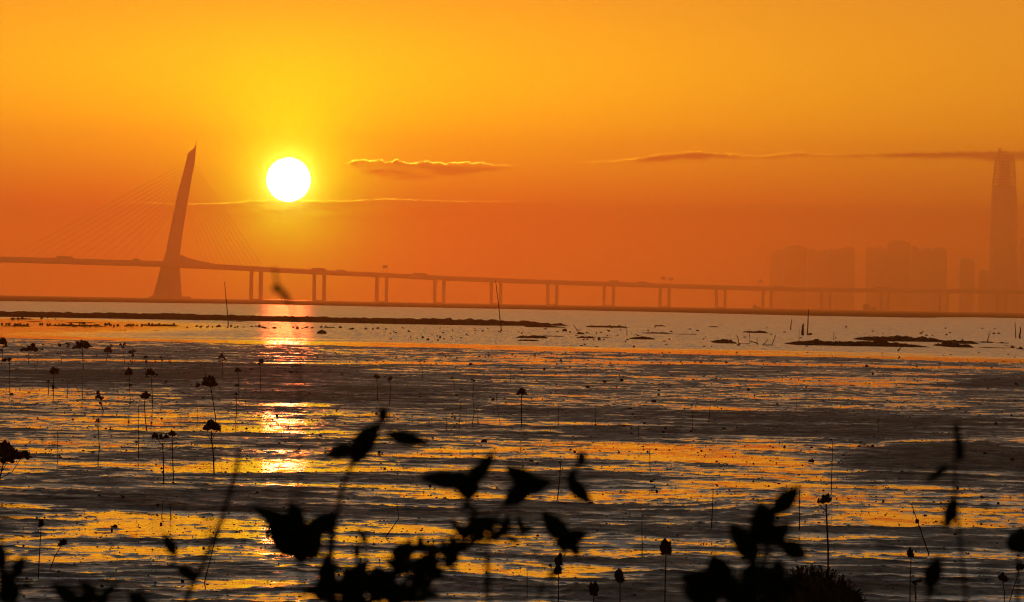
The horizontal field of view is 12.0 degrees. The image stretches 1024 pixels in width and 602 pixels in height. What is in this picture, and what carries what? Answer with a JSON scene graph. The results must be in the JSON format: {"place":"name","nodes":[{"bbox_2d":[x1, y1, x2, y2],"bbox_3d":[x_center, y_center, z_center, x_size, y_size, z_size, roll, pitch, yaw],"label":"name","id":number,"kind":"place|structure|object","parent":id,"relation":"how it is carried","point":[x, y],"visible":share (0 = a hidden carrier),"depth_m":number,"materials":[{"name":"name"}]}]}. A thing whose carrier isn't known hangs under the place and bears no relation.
{"place":"outdoors","nodes":[
{"label":"outdoors","id":0,"kind":"place"},
{"bbox_2d":[0,311,567,325],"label":"mud bank","id":1,"kind":"structure","parent":0,"point":[319,319],"depth_m":863.87,"materials":[{"name":"brown soil"}]},
{"bbox_2d":[0,338,1023,601],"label":"mudflat","id":2,"kind":"structure","parent":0,"point":[932,418],"depth_m":128.62,"materials":[{"name":"brown soil"}]},
{"bbox_2d":[0,440,31,478],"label":"mangrove sapling","id":3,"kind":"object","parent":2,"relation":"on","point":[9,453],"visible":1,"depth_m":100.41,"materials":[{"name":"black plant"}]},
{"bbox_2d":[202,419,221,473],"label":"mangrove sapling","id":4,"kind":"object","parent":2,"relation":"on","point":[210,424],"visible":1,"depth_m":108.97,"materials":[{"name":"black plant"}]},
{"bbox_2d":[0,351,1023,598],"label":"mud crumbs","id":5,"kind":"object","parent":2,"relation":"on","point":[500,443],"visible":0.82,"depth_m":133.49,"materials":[{"name":"brown soil"}]},
{"bbox_2d":[759,564,866,601],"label":"bramble mound","id":6,"kind":"object","parent":2,"relation":"on","point":[811,587],"visible":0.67,"depth_m":56.73,"materials":[{"name":"black plant"}]},
{"bbox_2d":[0,295,1023,601],"bbox_3d":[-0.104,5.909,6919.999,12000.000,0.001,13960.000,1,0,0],"label":"water","id":7,"kind":"structure","parent":0,"point":[702,333],"depth_m":200.32,"materials":[{"name":"orange liquid"}]},
{"bbox_2d":[0,337,7,364],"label":"mangrove sapling","id":8,"kind":"object","parent":7,"relation":"in","point":[3,341],"visible":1,"depth_m":270.71,"materials":[{"name":"black plant"}]},
{"bbox_2d":[1,358,11,393],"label":"mangrove sapling","id":9,"kind":"object","parent":7,"relation":"in","point":[6,359],"visible":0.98,"depth_m":193.56,"materials":[{"name":"black plant"}]},
{"bbox_2d":[20,342,44,363],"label":"mangrove sapling","id":10,"kind":"object","parent":7,"relation":"in","point":[31,347],"visible":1,"depth_m":274.07,"materials":[{"name":"black plant"}]},
{"bbox_2d":[36,519,44,578],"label":"mangrove sapling","id":11,"kind":"object","parent":7,"relation":"in","point":[41,523],"visible":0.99,"depth_m":68.26,"materials":[{"name":"black plant"}]},
{"bbox_2d":[49,367,58,397],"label":"mangrove sapling","id":12,"kind":"object","parent":7,"relation":"in","point":[53,370],"visible":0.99,"depth_m":188.84,"materials":[{"name":"black plant"}]},
{"bbox_2d":[49,539,66,569],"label":"mangrove sapling","id":13,"kind":"object","parent":7,"relation":"in","point":[62,542],"visible":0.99,"depth_m":70.20,"materials":[{"name":"black plant"}]},
{"bbox_2d":[58,342,69,363],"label":"mangrove sapling","id":14,"kind":"object","parent":7,"relation":"on","point":[67,343],"visible":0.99,"depth_m":279.58,"materials":[{"name":"black plant"}]},
{"bbox_2d":[48,324,104,326],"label":"mud islet","id":15,"kind":"object","parent":7,"relation":"in","point":[74,325],"visible":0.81,"depth_m":621.50,"materials":[{"name":"brown soil"}]},
{"bbox_2d":[72,339,92,368],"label":"mangrove sapling","id":16,"kind":"object","parent":7,"relation":"in","point":[83,344],"visible":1,"depth_m":259.62,"materials":[{"name":"black plant"}]},
{"bbox_2d":[95,418,99,462],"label":"mangrove sapling","id":17,"kind":"object","parent":7,"relation":"in","point":[97,421],"visible":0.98,"depth_m":116.12,"materials":[{"name":"black plant"}]},
{"bbox_2d":[95,390,103,411],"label":"mangrove sapling","id":18,"kind":"object","parent":7,"relation":"in","point":[99,397],"visible":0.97,"depth_m":166.07,"materials":[{"name":"black plant"}]},
{"bbox_2d":[104,344,112,359],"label":"mangrove sapling","id":19,"kind":"object","parent":7,"relation":"on","point":[108,349],"visible":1,"depth_m":300.42,"materials":[{"name":"black plant"}]},
{"bbox_2d":[124,367,132,403],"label":"mangrove sapling","id":20,"kind":"object","parent":7,"relation":"in","point":[129,372],"visible":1,"depth_m":179.19,"materials":[{"name":"black plant"}]},
{"bbox_2d":[128,349,135,363],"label":"mangrove sapling","id":21,"kind":"object","parent":7,"relation":"on","point":[131,351],"visible":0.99,"depth_m":281.25,"materials":[{"name":"black plant"}]},
{"bbox_2d":[138,404,138,458],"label":"stick","id":22,"kind":"object","parent":7,"relation":"in","point":[138,431],"visible":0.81,"depth_m":119.52,"materials":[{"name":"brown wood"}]},
{"bbox_2d":[140,391,150,429],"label":"mangrove sapling","id":23,"kind":"object","parent":7,"relation":"in","point":[145,394],"visible":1,"depth_m":144.93,"materials":[{"name":"black plant"}]},
{"bbox_2d":[145,367,157,406],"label":"mangrove sapling","id":24,"kind":"object","parent":7,"relation":"in","point":[150,372],"visible":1,"depth_m":175.24,"materials":[{"name":"black plant"}]},
{"bbox_2d":[151,432,168,480],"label":"mangrove sapling","id":25,"kind":"object","parent":7,"relation":"in","point":[157,436],"visible":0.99,"depth_m":105.13,"materials":[{"name":"black plant"}]},
{"bbox_2d":[143,324,177,325],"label":"mud islet","id":26,"kind":"object","parent":7,"relation":"in","point":[160,325],"visible":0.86,"depth_m":656.19,"materials":[{"name":"brown soil"}]},
{"bbox_2d":[168,429,176,479],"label":"mangrove sapling","id":27,"kind":"object","parent":7,"relation":"in","point":[171,433],"visible":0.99,"depth_m":105.69,"materials":[{"name":"black plant"}]},
{"bbox_2d":[195,375,217,417],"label":"mangrove sapling","id":28,"kind":"object","parent":7,"relation":"in","point":[209,381],"visible":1,"depth_m":159.84,"materials":[{"name":"black plant"}]},
{"bbox_2d":[204,547,213,582],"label":"stick","id":29,"kind":"object","parent":7,"relation":"in","point":[208,566],"visible":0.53,"depth_m":68.08,"materials":[{"name":"brown wood"}]},
{"bbox_2d":[217,353,225,370],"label":"mangrove sapling","id":30,"kind":"object","parent":7,"relation":"in","point":[220,356],"visible":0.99,"depth_m":235.54,"materials":[{"name":"black plant"}]},
{"bbox_2d":[224,282,228,325],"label":"pole","id":31,"kind":"object","parent":7,"relation":"in","point":[226,306],"visible":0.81,"depth_m":691.23,"materials":[{"name":"brown wood"}]},
{"bbox_2d":[234,393,237,422],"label":"mangrove sapling","id":32,"kind":"object","parent":7,"relation":"in","point":[236,394],"visible":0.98,"depth_m":154.16,"materials":[{"name":"black plant"}]},
{"bbox_2d":[258,359,263,390],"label":"mangrove sapling","id":33,"kind":"object","parent":7,"relation":"in","point":[261,361],"visible":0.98,"depth_m":207.61,"materials":[{"name":"black plant"}]},
{"bbox_2d":[317,330,326,333],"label":"boulder","id":34,"kind":"object","parent":7,"relation":"in","point":[321,332],"visible":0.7,"depth_m":561.61,"materials":[{"name":"brown stone"}]},
{"bbox_2d":[373,374,379,398],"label":"mangrove sapling","id":35,"kind":"object","parent":7,"relation":"in","point":[376,376],"visible":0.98,"depth_m":192.60,"materials":[{"name":"black plant"}]},
{"bbox_2d":[386,502,398,536],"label":"twig","id":36,"kind":"object","parent":7,"relation":"in","point":[396,521],"visible":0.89,"depth_m":82.17,"materials":[{"name":"brown wood"}]},
{"bbox_2d":[472,379,475,424],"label":"mangrove sapling","id":37,"kind":"object","parent":7,"relation":"on","point":[473,402],"visible":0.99,"depth_m":157.29,"materials":[{"name":"black plant"}]},
{"bbox_2d":[495,281,501,329],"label":"pole","id":38,"kind":"object","parent":7,"relation":"in","point":[498,307],"visible":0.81,"depth_m":678.79,"materials":[{"name":"brown wood"}]},
{"bbox_2d":[0,140,1023,312],"bbox_3d":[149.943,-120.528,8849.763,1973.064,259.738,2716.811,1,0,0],"label":"cable stayed bridge","id":39,"kind":"structure","parent":7,"relation":"on","point":[171,264],"depth_m":8177.74,"materials":[{"name":"concrete"}]},
{"bbox_2d":[56,256,72,257],"bbox_3d":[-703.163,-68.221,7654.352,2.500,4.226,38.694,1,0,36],"label":"truck","id":40,"kind":"object","parent":39,"relation":"on","point":[64,257],"visible":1,"depth_m":7652.43,"materials":[{"name":"paint"}]},
{"bbox_2d":[506,324,527,325],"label":"mud islet","id":41,"kind":"object","parent":7,"relation":"in","point":[515,325],"visible":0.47,"depth_m":835.06,"materials":[{"name":"brown soil"}]},
{"bbox_2d":[516,388,527,426],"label":"mangrove sapling","id":42,"kind":"object","parent":7,"relation":"in","point":[521,391],"visible":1,"depth_m":155.81,"materials":[{"name":"black plant"}]},
{"bbox_2d":[517,339,538,340],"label":"mud islet","id":43,"kind":"object","parent":7,"relation":"on","point":[527,340],"visible":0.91,"depth_m":509.56,"materials":[{"name":"brown soil"}]},
{"bbox_2d":[516,335,547,337],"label":"mud islet","id":44,"kind":"object","parent":7,"relation":"on","point":[523,336],"visible":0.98,"depth_m":553.42,"materials":[{"name":"brown soil"}]},
{"bbox_2d":[524,325,565,327],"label":"mud islet","id":45,"kind":"object","parent":7,"relation":"in","point":[544,326],"visible":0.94,"depth_m":801.08,"materials":[{"name":"brown soil"}]},
{"bbox_2d":[554,552,562,601],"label":"mangrove sapling","id":46,"kind":"object","parent":7,"relation":"in","point":[557,560],"visible":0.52,"depth_m":63.66,"materials":[{"name":"black plant"}]},
{"bbox_2d":[557,462,560,498],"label":"stick","id":47,"kind":"object","parent":7,"relation":"in","point":[559,483],"visible":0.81,"depth_m":99.24,"materials":[{"name":"brown wood"}]},
{"bbox_2d":[589,581,598,601],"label":"mangrove sapling","id":48,"kind":"object","parent":7,"relation":"in","point":[594,589],"visible":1,"depth_m":62.12,"materials":[{"name":"black plant"}]},
{"bbox_2d":[585,325,627,327],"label":"mud islet","id":49,"kind":"object","parent":7,"relation":"in","point":[610,326],"visible":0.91,"depth_m":829.90,"materials":[{"name":"brown soil"}]},
{"bbox_2d":[614,568,625,601],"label":"mangrove sapling","id":50,"kind":"object","parent":7,"relation":"in","point":[618,575],"visible":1,"depth_m":62.62,"materials":[{"name":"black plant"}]},
{"bbox_2d":[629,336,655,339],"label":"mud islet","id":51,"kind":"object","parent":7,"relation":"on","point":[645,337],"visible":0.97,"depth_m":565.02,"materials":[{"name":"brown soil"}]},
{"bbox_2d":[646,332,672,333],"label":"mud islet","id":52,"kind":"object","parent":7,"relation":"on","point":[658,333],"visible":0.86,"depth_m":680.03,"materials":[{"name":"brown soil"}]},
{"bbox_2d":[660,538,671,601],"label":"mangrove sapling","id":53,"kind":"object","parent":7,"relation":"in","point":[665,547],"visible":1,"depth_m":64.03,"materials":[{"name":"black plant"}]},
{"bbox_2d":[711,499,712,528],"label":"stick","id":54,"kind":"object","parent":7,"relation":"in","point":[712,514],"visible":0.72,"depth_m":86.61,"materials":[{"name":"brown wood"}]},
{"bbox_2d":[711,339,736,343],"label":"mud islet","id":55,"kind":"object","parent":7,"relation":"on","point":[727,341],"visible":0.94,"depth_m":524.81,"materials":[{"name":"brown soil"}]},
{"bbox_2d":[746,330,766,332],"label":"mud islet","id":56,"kind":"object","parent":7,"relation":"in","point":[758,331],"visible":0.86,"depth_m":745.09,"materials":[{"name":"brown soil"}]},
{"bbox_2d":[799,493,799,529],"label":"stick","id":57,"kind":"object","parent":7,"relation":"in","point":[799,511],"visible":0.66,"depth_m":86.74,"materials":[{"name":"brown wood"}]},
{"bbox_2d":[817,493,831,574],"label":"mangrove sapling","id":58,"kind":"object","parent":7,"relation":"in","point":[826,498],"visible":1,"depth_m":71.93,"materials":[{"name":"black plant"}]},
{"bbox_2d":[831,441,832,489],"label":"stick","id":59,"kind":"object","parent":7,"relation":"in","point":[832,462],"visible":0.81,"depth_m":107.18,"materials":[{"name":"brown wood"}]},
{"bbox_2d":[785,340,925,346],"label":"mud islet","id":60,"kind":"object","parent":7,"relation":"on","point":[879,343],"visible":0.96,"depth_m":519.59,"materials":[{"name":"brown soil"}]},
{"bbox_2d":[860,304,879,310],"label":"barge","id":61,"kind":"object","parent":7,"relation":"on","point":[866,307],"visible":0.96,"depth_m":8198.00,"materials":[{"name":"paint"}]},
{"bbox_2d":[854,335,944,341],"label":"mud islet","id":62,"kind":"object","parent":7,"relation":"on","point":[902,338],"visible":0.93,"depth_m":609.78,"materials":[{"name":"brown soil"}]},
{"bbox_2d":[907,547,916,601],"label":"mangrove sapling","id":63,"kind":"object","parent":7,"relation":"in","point":[910,553],"visible":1,"depth_m":64.97,"materials":[{"name":"black plant"}]},
{"bbox_2d":[911,579,921,601],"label":"mangrove sapling","id":64,"kind":"object","parent":7,"relation":"in","point":[914,582],"visible":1,"depth_m":64.56,"materials":[{"name":"black plant"}]},
{"bbox_2d":[911,504,928,553],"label":"stick","id":65,"kind":"object","parent":7,"relation":"in","point":[921,532],"visible":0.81,"depth_m":79.76,"materials":[{"name":"brown wood"}]},
{"bbox_2d":[933,342,973,347],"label":"mud islet","id":66,"kind":"object","parent":7,"relation":"on","point":[946,344],"visible":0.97,"depth_m":529.06,"materials":[{"name":"brown soil"}]},
{"bbox_2d":[943,339,977,343],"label":"mud islet","id":67,"kind":"object","parent":7,"relation":"on","point":[954,341],"visible":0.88,"depth_m":584.51,"materials":[{"name":"brown soil"}]},
{"bbox_2d":[998,572,1008,601],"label":"mangrove sapling","id":68,"kind":"object","parent":7,"relation":"in","point":[1002,577],"visible":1,"depth_m":64.88,"materials":[{"name":"black plant"}]},
{"bbox_2d":[1009,562,1023,601],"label":"mangrove sapling","id":69,"kind":"object","parent":7,"relation":"in","point":[1021,566],"visible":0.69,"depth_m":64.46,"materials":[{"name":"black plant"}]},
{"bbox_2d":[0,295,1023,317],"bbox_3d":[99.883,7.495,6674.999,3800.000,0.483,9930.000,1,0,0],"label":"mud bank","id":70,"kind":"structure","parent":0,"point":[876,313],"depth_m":4169.98,"materials":[{"name":"brown soil"}]},
{"bbox_2d":[0,0,1023,311],"label":"sky","id":71,"kind":"structure","parent":0,"point":[632,141],"materials":[{"name":"orange"}]},
{"bbox_2d":[267,158,309,201],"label":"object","id":72,"kind":"object","parent":71,"relation":"in","point":[288,179],"visible":1,"depth_m":59727.16,"materials":[{"name":"white"}]},
{"bbox_2d":[736,333,775,344],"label":"driftwood branch","id":73,"kind":"object","parent":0,"point":[752,341],"visible":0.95,"depth_m":505.23,"materials":[{"name":"brown wood"}]},
{"bbox_2d":[768,250,781,307],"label":"apartment tower","id":74,"kind":"structure","parent":0,"point":[775,268],"depth_m":13288.37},
{"bbox_2d":[781,245,807,308],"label":"apartment tower","id":75,"kind":"structure","parent":0,"point":[794,265],"depth_m":12977.25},
{"bbox_2d":[807,248,833,308],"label":"apartment tower","id":76,"kind":"structure","parent":0,"point":[819,268],"depth_m":13176.52,"materials":[{"name":"orange concrete"}]},
{"bbox_2d":[833,246,854,309],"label":"apartment tower","id":77,"kind":"structure","parent":0,"point":[844,268],"depth_m":13080.90,"materials":[{"name":"orange concrete"}]},
{"bbox_2d":[864,246,885,309],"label":"apartment tower","id":78,"kind":"structure","parent":0,"point":[875,267],"depth_m":12981.05,"materials":[{"name":"orange concrete"}]},
{"bbox_2d":[885,240,909,310],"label":"apartment tower","id":79,"kind":"structure","parent":0,"point":[897,263],"depth_m":12878.94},
{"bbox_2d":[909,246,946,310],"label":"apartment tower","id":80,"kind":"structure","parent":0,"point":[928,268],"depth_m":13166.50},
{"bbox_2d":[958,257,973,311],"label":"apartment tower","id":81,"kind":"structure","parent":0,"point":[966,278],"depth_m":13286.43,"materials":[{"name":"orange concrete"}]},
{"bbox_2d":[978,269,988,311],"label":"apartment tower","id":82,"kind":"structure","parent":0,"point":[983,302],"depth_m":12791.04,"materials":[{"name":"orange concrete"}]},
{"bbox_2d":[989,148,1017,312],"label":"skyscraper","id":83,"kind":"structure","parent":0,"point":[1003,262],"depth_m":12468.33,"materials":[{"name":"metal"}]},
{"bbox_2d":[1018,238,1023,312],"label":"apartment tower","id":84,"kind":"structure","parent":0,"point":[1021,274],"depth_m":12985.99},
{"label":"grassy bank","id":85,"kind":"structure","parent":0,"visible":0},
{"bbox_2d":[0,539,33,601],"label":"leafy shrub","id":86,"kind":"object","parent":85,"relation":"on","point":[10,589],"visible":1,"depth_m":5.90,"materials":[{"name":"black plant"}]},
{"bbox_2d":[51,579,118,601],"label":"leafy sprig","id":87,"kind":"object","parent":85,"relation":"on","point":[67,593],"visible":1,"depth_m":5.70,"materials":[{"name":"black plant"}]},
{"bbox_2d":[128,589,148,601],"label":"leafy sprig","id":88,"kind":"object","parent":85,"relation":"on","point":[138,596],"visible":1,"depth_m":5.90,"materials":[{"name":"black plant"}]},
{"bbox_2d":[126,448,241,601],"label":"weed stalk","id":89,"kind":"object","parent":85,"relation":"on","point":[187,573],"visible":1,"depth_m":6.60,"materials":[{"name":"black plant"}]},
{"bbox_2d":[272,268,302,601],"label":"leafy sprig","id":90,"kind":"object","parent":85,"relation":"on","point":[276,288],"visible":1,"depth_m":5.21,"materials":[{"name":"black plant"}]},
{"bbox_2d":[249,489,338,601],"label":"leafy sprig","id":91,"kind":"object","parent":85,"relation":"on","point":[282,530],"visible":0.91,"depth_m":6.00,"materials":[{"name":"black plant"}]},
{"bbox_2d":[324,406,430,601],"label":"leafy sprig","id":92,"kind":"object","parent":85,"relation":"on","point":[358,449],"visible":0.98,"depth_m":6.39,"materials":[{"name":"black plant"}]},
{"bbox_2d":[303,527,478,601],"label":"leafy shrub","id":93,"kind":"object","parent":85,"relation":"on","point":[358,580],"visible":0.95,"depth_m":6.72,"materials":[{"name":"black plant"}]},
{"bbox_2d":[418,450,534,601],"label":"leafy sprig","id":94,"kind":"object","parent":85,"relation":"on","point":[465,486],"visible":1,"depth_m":6.19,"materials":[{"name":"black plant"}]},
{"bbox_2d":[486,451,591,601],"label":"leafy sprig","id":95,"kind":"object","parent":85,"relation":"on","point":[525,485],"visible":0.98,"depth_m":6.30,"materials":[{"name":"black plant"}]},
{"bbox_2d":[523,511,587,601],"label":"leafy sprig","id":96,"kind":"object","parent":85,"relation":"on","point":[556,528],"visible":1,"depth_m":6.90,"materials":[{"name":"black plant"}]},
{"bbox_2d":[678,485,807,601],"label":"leafy shrub","id":97,"kind":"object","parent":85,"relation":"on","point":[714,580],"visible":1,"depth_m":5.59,"materials":[{"name":"black plant"}]},
{"bbox_2d":[922,556,942,601],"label":"leafy sprig","id":98,"kind":"object","parent":85,"relation":"on","point":[932,575],"visible":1,"depth_m":5.80,"materials":[{"name":"black plant"}]},
{"bbox_2d":[925,423,967,601],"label":"weed stalk","id":99,"kind":"object","parent":85,"relation":"on","point":[950,513],"visible":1,"depth_m":6.40,"materials":[{"name":"black plant"}]},
{"bbox_2d":[1007,526,1023,601],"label":"flower stalk","id":100,"kind":"object","parent":85,"relation":"on","point":[1015,541],"visible":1,"depth_m":8.49,"materials":[{"name":"black plant"}]}
]}

